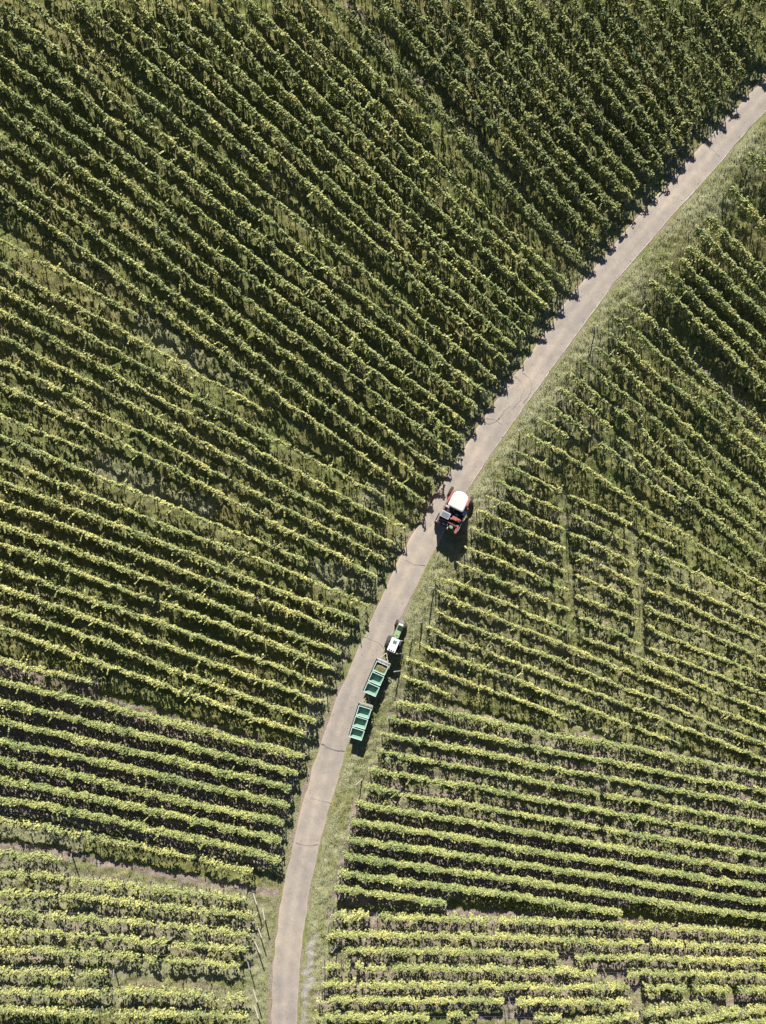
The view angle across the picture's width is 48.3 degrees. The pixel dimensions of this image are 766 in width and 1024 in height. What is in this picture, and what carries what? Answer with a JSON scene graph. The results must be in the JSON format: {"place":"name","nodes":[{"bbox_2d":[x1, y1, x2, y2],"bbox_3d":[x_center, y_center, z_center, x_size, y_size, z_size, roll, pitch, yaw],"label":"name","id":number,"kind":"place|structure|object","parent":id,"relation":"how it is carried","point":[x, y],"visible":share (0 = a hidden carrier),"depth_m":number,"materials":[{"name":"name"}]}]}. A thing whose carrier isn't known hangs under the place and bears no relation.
{"place":"outdoors","nodes":[
{"label":"outdoors","id":0,"kind":"place"},
{"bbox_2d":[0,0,765,1023],"bbox_3d":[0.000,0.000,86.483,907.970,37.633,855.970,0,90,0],"label":"ground","id":1,"kind":"structure","parent":0,"point":[94,856],"depth_m":86.00,"materials":[{"name":"green plant"}]},
{"bbox_2d":[0,940,249,970],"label":"vine row","id":2,"kind":"object","parent":1,"relation":"on","point":[43,949],"visible":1,"depth_m":83.59,"materials":[{"name":"green plant"}]},
{"bbox_2d":[0,814,253,879],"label":"vine row","id":3,"kind":"object","parent":1,"relation":"on","point":[172,852],"visible":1,"depth_m":83.45,"materials":[{"name":"green plant"}]},
{"bbox_2d":[0,866,256,904],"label":"vine row","id":4,"kind":"object","parent":1,"relation":"on","point":[22,874],"visible":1,"depth_m":83.76,"materials":[{"name":"green plant"}]},
{"bbox_2d":[0,982,257,1005],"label":"vine row","id":5,"kind":"object","parent":1,"relation":"on","point":[130,990],"visible":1,"depth_m":83.83,"materials":[{"name":"green plant"}]},
{"bbox_2d":[0,1001,258,1023],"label":"vine row","id":6,"kind":"object","parent":1,"relation":"on","point":[10,1009],"visible":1,"depth_m":83.87,"materials":[{"name":"green plant"}]},
{"bbox_2d":[0,923,259,955],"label":"vine row","id":7,"kind":"object","parent":1,"relation":"on","point":[134,939],"visible":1,"depth_m":83.82,"materials":[{"name":"green plant"}]},
{"bbox_2d":[0,903,261,938],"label":"vine row","id":8,"kind":"object","parent":1,"relation":"on","point":[131,921],"visible":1,"depth_m":83.89,"materials":[{"name":"green plant"}]},
{"bbox_2d":[0,885,264,919],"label":"vine row","id":9,"kind":"object","parent":1,"relation":"on","point":[164,906],"visible":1,"depth_m":83.71,"materials":[{"name":"green plant"}]},
{"bbox_2d":[0,262,265,413],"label":"vine row","id":10,"kind":"object","parent":1,"relation":"on","point":[112,325],"visible":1,"depth_m":78.06,"materials":[{"name":"green plant"}]},
{"bbox_2d":[0,773,282,843],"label":"vine row","id":11,"kind":"object","parent":1,"relation":"on","point":[151,810],"visible":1,"depth_m":83.34,"materials":[{"name":"green plant"}]},
{"bbox_2d":[0,794,283,865],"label":"vine row","id":12,"kind":"object","parent":1,"relation":"on","point":[128,822],"visible":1,"depth_m":83.61,"materials":[{"name":"green plant"}]},
{"bbox_2d":[0,754,285,825],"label":"vine row","id":13,"kind":"object","parent":1,"relation":"on","point":[113,784],"visible":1,"depth_m":83.24,"materials":[{"name":"green plant"}]},
{"bbox_2d":[0,736,291,808],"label":"vine row","id":14,"kind":"object","parent":1,"relation":"on","point":[114,764],"visible":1,"depth_m":83.11,"materials":[{"name":"green plant"}]},
{"bbox_2d":[0,713,292,793],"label":"vine row","id":15,"kind":"object","parent":1,"relation":"on","point":[177,760],"visible":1,"depth_m":83.04,"materials":[{"name":"green plant"}]},
{"bbox_2d":[0,696,298,780],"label":"vine row","id":16,"kind":"object","parent":1,"relation":"on","point":[145,735],"visible":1,"depth_m":82.76,"materials":[{"name":"green plant"}]},
{"bbox_2d":[0,676,305,759],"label":"vine row","id":17,"kind":"object","parent":1,"relation":"on","point":[178,723],"visible":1,"depth_m":82.71,"materials":[{"name":"green plant"}]},
{"bbox_2d":[0,624,307,737],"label":"vine row","id":18,"kind":"object","parent":1,"relation":"on","point":[204,698],"visible":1,"depth_m":82.38,"materials":[{"name":"green plant"}]},
{"bbox_2d":[0,433,308,564],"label":"vine row","id":19,"kind":"object","parent":1,"relation":"on","point":[113,483],"visible":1,"depth_m":80.06,"materials":[{"name":"green plant"}]},
{"bbox_2d":[0,604,316,724],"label":"vine row","id":20,"kind":"object","parent":1,"relation":"on","point":[95,638],"visible":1,"depth_m":82.25,"materials":[{"name":"green plant"}]},
{"bbox_2d":[0,583,321,702],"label":"vine row","id":21,"kind":"object","parent":1,"relation":"on","point":[180,650],"visible":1,"depth_m":82.07,"materials":[{"name":"green plant"}]},
{"bbox_2d":[0,561,326,687],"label":"vine row","id":22,"kind":"object","parent":1,"relation":"on","point":[94,599],"visible":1,"depth_m":81.79,"materials":[{"name":"green plant"}]},
{"bbox_2d":[0,540,335,670],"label":"vine row","id":23,"kind":"object","parent":1,"relation":"on","point":[40,556],"visible":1,"depth_m":81.69,"materials":[{"name":"green plant"}]},
{"bbox_2d":[65,0,271,180],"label":"vine row","id":24,"kind":"object","parent":1,"relation":"on","point":[142,60],"visible":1,"depth_m":76.48,"materials":[{"name":"green plant"}]},
{"bbox_2d":[0,518,341,654],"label":"vine row","id":25,"kind":"object","parent":1,"relation":"on","point":[115,564],"visible":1,"depth_m":81.43,"materials":[{"name":"green plant"}]},
{"bbox_2d":[0,498,349,636],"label":"vine row","id":26,"kind":"object","parent":1,"relation":"on","point":[121,547],"visible":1,"depth_m":81.11,"materials":[{"name":"green plant"}]},
{"bbox_2d":[0,478,359,623],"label":"vine row","id":27,"kind":"object","parent":1,"relation":"on","point":[143,536],"visible":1,"depth_m":81.30,"materials":[{"name":"green plant"}]},
{"bbox_2d":[0,458,367,606],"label":"vine row","id":28,"kind":"object","parent":1,"relation":"on","point":[75,488],"visible":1,"depth_m":80.80,"materials":[{"name":"green plant"}]},
{"bbox_2d":[0,381,376,577],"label":"vine row","id":29,"kind":"object","parent":1,"relation":"on","point":[19,394],"visible":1,"depth_m":80.34,"materials":[{"name":"green plant"}]},
{"bbox_2d":[0,286,384,496],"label":"vine row","id":30,"kind":"object","parent":1,"relation":"on","point":[84,334],"visible":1,"depth_m":79.27,"materials":[{"name":"green plant"}]},
{"bbox_2d":[0,359,384,560],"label":"vine row","id":31,"kind":"object","parent":1,"relation":"on","point":[169,447],"visible":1,"depth_m":80.04,"materials":[{"name":"green plant"}]},
{"bbox_2d":[0,335,395,544],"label":"vine row","id":32,"kind":"object","parent":1,"relation":"on","point":[20,346],"visible":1,"depth_m":80.06,"materials":[{"name":"green plant"}]},
{"bbox_2d":[0,308,405,528],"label":"vine row","id":33,"kind":"object","parent":1,"relation":"on","point":[54,339],"visible":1,"depth_m":79.58,"materials":[{"name":"green plant"}]},
{"bbox_2d":[0,186,425,502],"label":"vine row","id":34,"kind":"object","parent":1,"relation":"on","point":[121,281],"visible":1,"depth_m":79.32,"materials":[{"name":"green plant"}]},
{"bbox_2d":[0,160,433,485],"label":"vine row","id":35,"kind":"object","parent":1,"relation":"on","point":[160,282],"visible":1,"depth_m":79.19,"materials":[{"name":"green plant"}]},
{"bbox_2d":[0,134,445,472],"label":"vine row","id":36,"kind":"object","parent":1,"relation":"on","point":[117,223],"visible":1,"depth_m":78.79,"materials":[{"name":"green plant"}]},
{"bbox_2d":[0,107,451,450],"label":"vine row","id":37,"kind":"object","parent":1,"relation":"on","point":[80,170],"visible":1,"depth_m":78.77,"materials":[{"name":"green plant"}]},
{"bbox_2d":[0,80,462,441],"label":"vine row","id":38,"kind":"object","parent":1,"relation":"on","point":[163,209],"visible":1,"depth_m":78.85,"materials":[{"name":"green plant"}]},
{"bbox_2d":[0,54,464,423],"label":"vine row","id":39,"kind":"object","parent":1,"relation":"on","point":[28,77],"visible":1,"depth_m":78.41,"materials":[{"name":"green plant"}]},
{"bbox_2d":[0,20,477,409],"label":"vine row","id":40,"kind":"object","parent":1,"relation":"on","point":[49,70],"visible":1,"depth_m":78.43,"materials":[{"name":"green plant"}]},
{"bbox_2d":[0,3,485,394],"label":"vine row","id":41,"kind":"object","parent":1,"relation":"on","point":[100,86],"visible":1,"depth_m":78.27,"materials":[{"name":"green plant"}]},
{"bbox_2d":[16,0,495,381],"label":"vine row","id":42,"kind":"object","parent":1,"relation":"on","point":[62,27],"visible":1,"depth_m":78.38,"materials":[{"name":"green plant"}]},
{"bbox_2d":[95,0,509,366],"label":"vine row","id":43,"kind":"object","parent":1,"relation":"on","point":[418,285],"visible":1,"depth_m":78.96,"materials":[{"name":"green plant"}]},
{"bbox_2d":[121,0,515,350],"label":"vine row","id":44,"kind":"object","parent":1,"relation":"on","point":[297,153],"visible":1,"depth_m":79.32,"materials":[{"name":"green plant"}]},
{"bbox_2d":[147,0,525,339],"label":"vine row","id":45,"kind":"object","parent":1,"relation":"on","point":[232,68],"visible":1,"depth_m":79.52,"materials":[{"name":"green plant"}]},
{"bbox_2d":[176,0,533,325],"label":"vine row","id":46,"kind":"object","parent":1,"relation":"on","point":[327,132],"visible":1,"depth_m":79.75,"materials":[{"name":"green plant"}]},
{"bbox_2d":[297,0,441,147],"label":"vine row","id":47,"kind":"object","parent":1,"relation":"on","point":[361,63],"visible":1,"depth_m":79.20,"materials":[{"name":"green plant"}]},
{"bbox_2d":[213,0,549,313],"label":"vine row","id":48,"kind":"object","parent":1,"relation":"on","point":[351,128],"visible":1,"depth_m":80.23,"materials":[{"name":"green plant"}]},
{"bbox_2d":[238,0,557,298],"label":"vine row","id":49,"kind":"object","parent":1,"relation":"on","point":[379,129],"visible":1,"depth_m":80.18,"materials":[{"name":"green plant"}]},
{"bbox_2d":[270,0,567,288],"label":"vine row","id":50,"kind":"object","parent":1,"relation":"on","point":[523,249],"visible":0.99,"depth_m":80.38,"materials":[{"name":"green plant"}]},
{"bbox_2d":[313,1006,562,1023],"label":"vine row","id":51,"kind":"object","parent":1,"relation":"on","point":[360,1016],"visible":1,"depth_m":88.47,"materials":[{"name":"green plant"}]},
{"bbox_2d":[317,0,584,266],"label":"vine row","id":52,"kind":"object","parent":1,"relation":"on","point":[352,21],"visible":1,"depth_m":80.76,"materials":[{"name":"green plant"}]},
{"bbox_2d":[316,990,631,1009],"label":"vine row","id":53,"kind":"object","parent":1,"relation":"on","point":[343,999],"visible":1,"depth_m":90.34,"materials":[{"name":"green plant"}]},
{"bbox_2d":[337,866,622,918],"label":"vine row","id":54,"kind":"object","parent":1,"relation":"on","point":[454,887],"visible":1,"depth_m":90.18,"materials":[{"name":"green plant"}]},
{"bbox_2d":[365,0,599,245],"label":"vine row","id":55,"kind":"object","parent":1,"relation":"on","point":[447,79],"visible":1,"depth_m":81.49,"materials":[{"name":"green plant"}]},
{"bbox_2d":[398,0,610,233],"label":"vine row","id":56,"kind":"object","parent":1,"relation":"on","point":[516,129],"visible":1,"depth_m":81.78,"materials":[{"name":"green plant"}]},
{"bbox_2d":[425,0,621,217],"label":"vine row","id":57,"kind":"object","parent":1,"relation":"on","point":[592,185],"visible":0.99,"depth_m":82.04,"materials":[{"name":"green plant"}]},
{"bbox_2d":[303,120,765,1023],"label":"verge grass","id":58,"kind":"structure","parent":1,"relation":"on","point":[485,548],"depth_m":88.09,"materials":[{"name":"green plant"}]},
{"bbox_2d":[443,0,632,205],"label":"vine row","id":59,"kind":"object","parent":1,"relation":"on","point":[583,152],"visible":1,"depth_m":82.47,"materials":[{"name":"green plant"}]},
{"bbox_2d":[321,975,765,998],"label":"vine row","id":60,"kind":"object","parent":1,"relation":"on","point":[515,985],"visible":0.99,"depth_m":91.79,"materials":[{"name":"green plant"}]},
{"bbox_2d":[321,958,765,982],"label":"vine row","id":61,"kind":"object","parent":1,"relation":"on","point":[491,967],"visible":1,"depth_m":91.69,"materials":[{"name":"green plant"}]},
{"bbox_2d":[407,638,679,743],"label":"vine row","id":62,"kind":"object","parent":1,"relation":"on","point":[515,679],"visible":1,"depth_m":90.41,"materials":[{"name":"green plant"}]},
{"bbox_2d":[325,926,765,953],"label":"vine row","id":63,"kind":"object","parent":1,"relation":"on","point":[520,937],"visible":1,"depth_m":91.90,"materials":[{"name":"green plant"}]},
{"bbox_2d":[330,907,765,942],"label":"vine row","id":64,"kind":"object","parent":1,"relation":"on","point":[564,922],"visible":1,"depth_m":92.11,"materials":[{"name":"green plant"}]},
{"bbox_2d":[332,942,765,966],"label":"vine row","id":65,"kind":"object","parent":1,"relation":"on","point":[452,950],"visible":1,"depth_m":92.00,"materials":[{"name":"green plant"}]},
{"bbox_2d":[342,849,765,920],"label":"vine row","id":66,"kind":"object","parent":1,"relation":"on","point":[428,867],"visible":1,"depth_m":91.96,"materials":[{"name":"green plant"}]},
{"bbox_2d":[470,0,639,192],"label":"vine row","id":67,"kind":"object","parent":1,"relation":"on","point":[543,82],"visible":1,"depth_m":82.44,"materials":[{"name":"green plant"}]},
{"bbox_2d":[345,833,765,905],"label":"vine row","id":68,"kind":"object","parent":1,"relation":"on","point":[484,858],"visible":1,"depth_m":92.02,"materials":[{"name":"green plant"}]},
{"bbox_2d":[348,816,765,890],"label":"vine row","id":69,"kind":"object","parent":1,"relation":"on","point":[528,849],"visible":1,"depth_m":92.04,"materials":[{"name":"green plant"}]},
{"bbox_2d":[354,798,765,873],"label":"vine row","id":70,"kind":"object","parent":1,"relation":"on","point":[623,848],"visible":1,"depth_m":92.02,"materials":[{"name":"green plant"}]},
{"bbox_2d":[356,779,765,859],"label":"vine row","id":71,"kind":"object","parent":1,"relation":"on","point":[552,819],"visible":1,"depth_m":91.86,"materials":[{"name":"green plant"}]},
{"bbox_2d":[368,764,765,842],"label":"vine row","id":72,"kind":"object","parent":1,"relation":"on","point":[603,810],"visible":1,"depth_m":91.75,"materials":[{"name":"green plant"}]},
{"bbox_2d":[375,745,765,829],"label":"vine row","id":73,"kind":"object","parent":1,"relation":"on","point":[614,796],"visible":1,"depth_m":91.73,"materials":[{"name":"green plant"}]},
{"bbox_2d":[380,729,765,809],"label":"vine row","id":74,"kind":"object","parent":1,"relation":"on","point":[649,785],"visible":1,"depth_m":91.40,"materials":[{"name":"green plant"}]},
{"bbox_2d":[496,0,654,182],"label":"vine row","id":75,"kind":"object","parent":1,"relation":"on","point":[571,86],"visible":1,"depth_m":82.65,"materials":[{"name":"green plant"}]},
{"bbox_2d":[387,713,765,793],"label":"vine row","id":76,"kind":"object","parent":1,"relation":"on","point":[568,753],"visible":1,"depth_m":91.50,"materials":[{"name":"green plant"}]},
{"bbox_2d":[394,698,765,776],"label":"vine row","id":77,"kind":"object","parent":1,"relation":"on","point":[445,711],"visible":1,"depth_m":91.44,"materials":[{"name":"green plant"}]},
{"bbox_2d":[516,0,662,173],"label":"vine row","id":78,"kind":"object","parent":1,"relation":"on","point":[575,59],"visible":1,"depth_m":82.90,"materials":[{"name":"green plant"}]},
{"bbox_2d":[418,622,765,763],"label":"vine row","id":79,"kind":"object","parent":1,"relation":"on","point":[437,631],"visible":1,"depth_m":92.06,"materials":[{"name":"green plant"}]},
{"bbox_2d":[427,607,765,747],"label":"vine row","id":80,"kind":"object","parent":1,"relation":"on","point":[609,680],"visible":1,"depth_m":91.85,"materials":[{"name":"green plant"}]},
{"bbox_2d":[429,587,765,729],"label":"vine row","id":81,"kind":"object","parent":1,"relation":"on","point":[573,648],"visible":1,"depth_m":91.78,"materials":[{"name":"green plant"}]},
{"bbox_2d":[434,574,765,713],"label":"vine row","id":82,"kind":"object","parent":1,"relation":"on","point":[593,641],"visible":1,"depth_m":91.93,"materials":[{"name":"green plant"}]},
{"bbox_2d":[541,0,675,162],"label":"vine row","id":83,"kind":"object","parent":1,"relation":"on","point":[657,135],"visible":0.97,"depth_m":83.18,"materials":[{"name":"green plant"}]},
{"bbox_2d":[456,561,765,695],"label":"vine row","id":84,"kind":"object","parent":1,"relation":"on","point":[567,609],"visible":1,"depth_m":91.89,"materials":[{"name":"green plant"}]},
{"bbox_2d":[464,546,765,684],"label":"vine row","id":85,"kind":"object","parent":1,"relation":"on","point":[604,606],"visible":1,"depth_m":91.94,"materials":[{"name":"green plant"}]},
{"bbox_2d":[471,526,765,661],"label":"vine row","id":86,"kind":"object","parent":1,"relation":"on","point":[611,590],"visible":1,"depth_m":91.87,"materials":[{"name":"green plant"}]},
{"bbox_2d":[476,510,765,643],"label":"vine row","id":87,"kind":"object","parent":1,"relation":"on","point":[628,580],"visible":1,"depth_m":91.94,"materials":[{"name":"green plant"}]},
{"bbox_2d":[532,995,710,1023],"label":"vine row","id":88,"kind":"object","parent":1,"relation":"on","point":[695,1004],"visible":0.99,"depth_m":94.15,"materials":[{"name":"green plant"}]},
{"bbox_2d":[562,0,683,153],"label":"vine row","id":89,"kind":"object","parent":1,"relation":"on","point":[629,71],"visible":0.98,"depth_m":83.43,"materials":[{"name":"green plant"}]},
{"bbox_2d":[486,495,765,625],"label":"vine row","id":90,"kind":"object","parent":1,"relation":"on","point":[608,551],"visible":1,"depth_m":91.72,"materials":[{"name":"green plant"}]},
{"bbox_2d":[582,0,692,143],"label":"vine row","id":91,"kind":"object","parent":1,"relation":"on","point":[654,80],"visible":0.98,"depth_m":83.73,"materials":[{"name":"green plant"}]},
{"bbox_2d":[518,430,765,590],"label":"vine row","id":92,"kind":"object","parent":1,"relation":"on","point":[601,478],"visible":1,"depth_m":91.91,"materials":[{"name":"green plant"}]},
{"bbox_2d":[605,0,702,129],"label":"vine row","id":93,"kind":"object","parent":1,"relation":"on","point":[683,89],"visible":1,"depth_m":83.91,"materials":[{"name":"green plant"}]},
{"bbox_2d":[557,387,765,567],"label":"vine row","id":94,"kind":"object","parent":1,"relation":"on","point":[670,482],"visible":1,"depth_m":91.94,"materials":[{"name":"green plant"}]},
{"bbox_2d":[566,372,765,548],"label":"vine row","id":95,"kind":"object","parent":1,"relation":"on","point":[644,432],"visible":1,"depth_m":92.23,"materials":[{"name":"green plant"}]},
{"bbox_2d":[577,358,765,519],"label":"vine row","id":96,"kind":"object","parent":1,"relation":"on","point":[627,397],"visible":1,"depth_m":91.69,"materials":[{"name":"green plant"}]},
{"bbox_2d":[629,0,719,113],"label":"vine row","id":97,"kind":"object","parent":1,"relation":"on","point":[665,36],"visible":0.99,"depth_m":84.27,"materials":[{"name":"green plant"}]},
{"bbox_2d":[589,344,765,497],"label":"vine row","id":98,"kind":"object","parent":1,"relation":"on","point":[668,409],"visible":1,"depth_m":91.12,"materials":[{"name":"green plant"}]},
{"bbox_2d":[593,323,765,476],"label":"vine row","id":99,"kind":"object","parent":1,"relation":"on","point":[712,419],"visible":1,"depth_m":91.32,"materials":[{"name":"green plant"}]},
{"bbox_2d":[609,314,765,455],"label":"vine row","id":100,"kind":"object","parent":1,"relation":"on","point":[682,377],"visible":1,"depth_m":91.03,"materials":[{"name":"green plant"}]},
{"bbox_2d":[651,0,733,100],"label":"vine row","id":101,"kind":"object","parent":1,"relation":"on","point":[682,31],"visible":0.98,"depth_m":84.57,"materials":[{"name":"green plant"}]},
{"bbox_2d":[619,302,765,434],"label":"vine row","id":102,"kind":"object","parent":1,"relation":"on","point":[724,395],"visible":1,"depth_m":90.67,"materials":[{"name":"green plant"}]},
{"bbox_2d":[643,277,765,400],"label":"vine row","id":103,"kind":"object","parent":1,"relation":"on","point":[719,344],"visible":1,"depth_m":90.16,"materials":[{"name":"green plant"}]},
{"bbox_2d":[654,261,765,375],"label":"vine row","id":104,"kind":"object","parent":1,"relation":"on","point":[733,338],"visible":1,"depth_m":89.75,"materials":[{"name":"green plant"}]},
{"bbox_2d":[673,257,765,354],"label":"vine row","id":105,"kind":"object","parent":1,"relation":"on","point":[730,311],"visible":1,"depth_m":89.52,"materials":[{"name":"green plant"}]},
{"bbox_2d":[271,77,765,1023],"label":"road","id":106,"kind":"structure","parent":0,"point":[647,223],"depth_m":87.97,"materials":[{"name":"concrete"}]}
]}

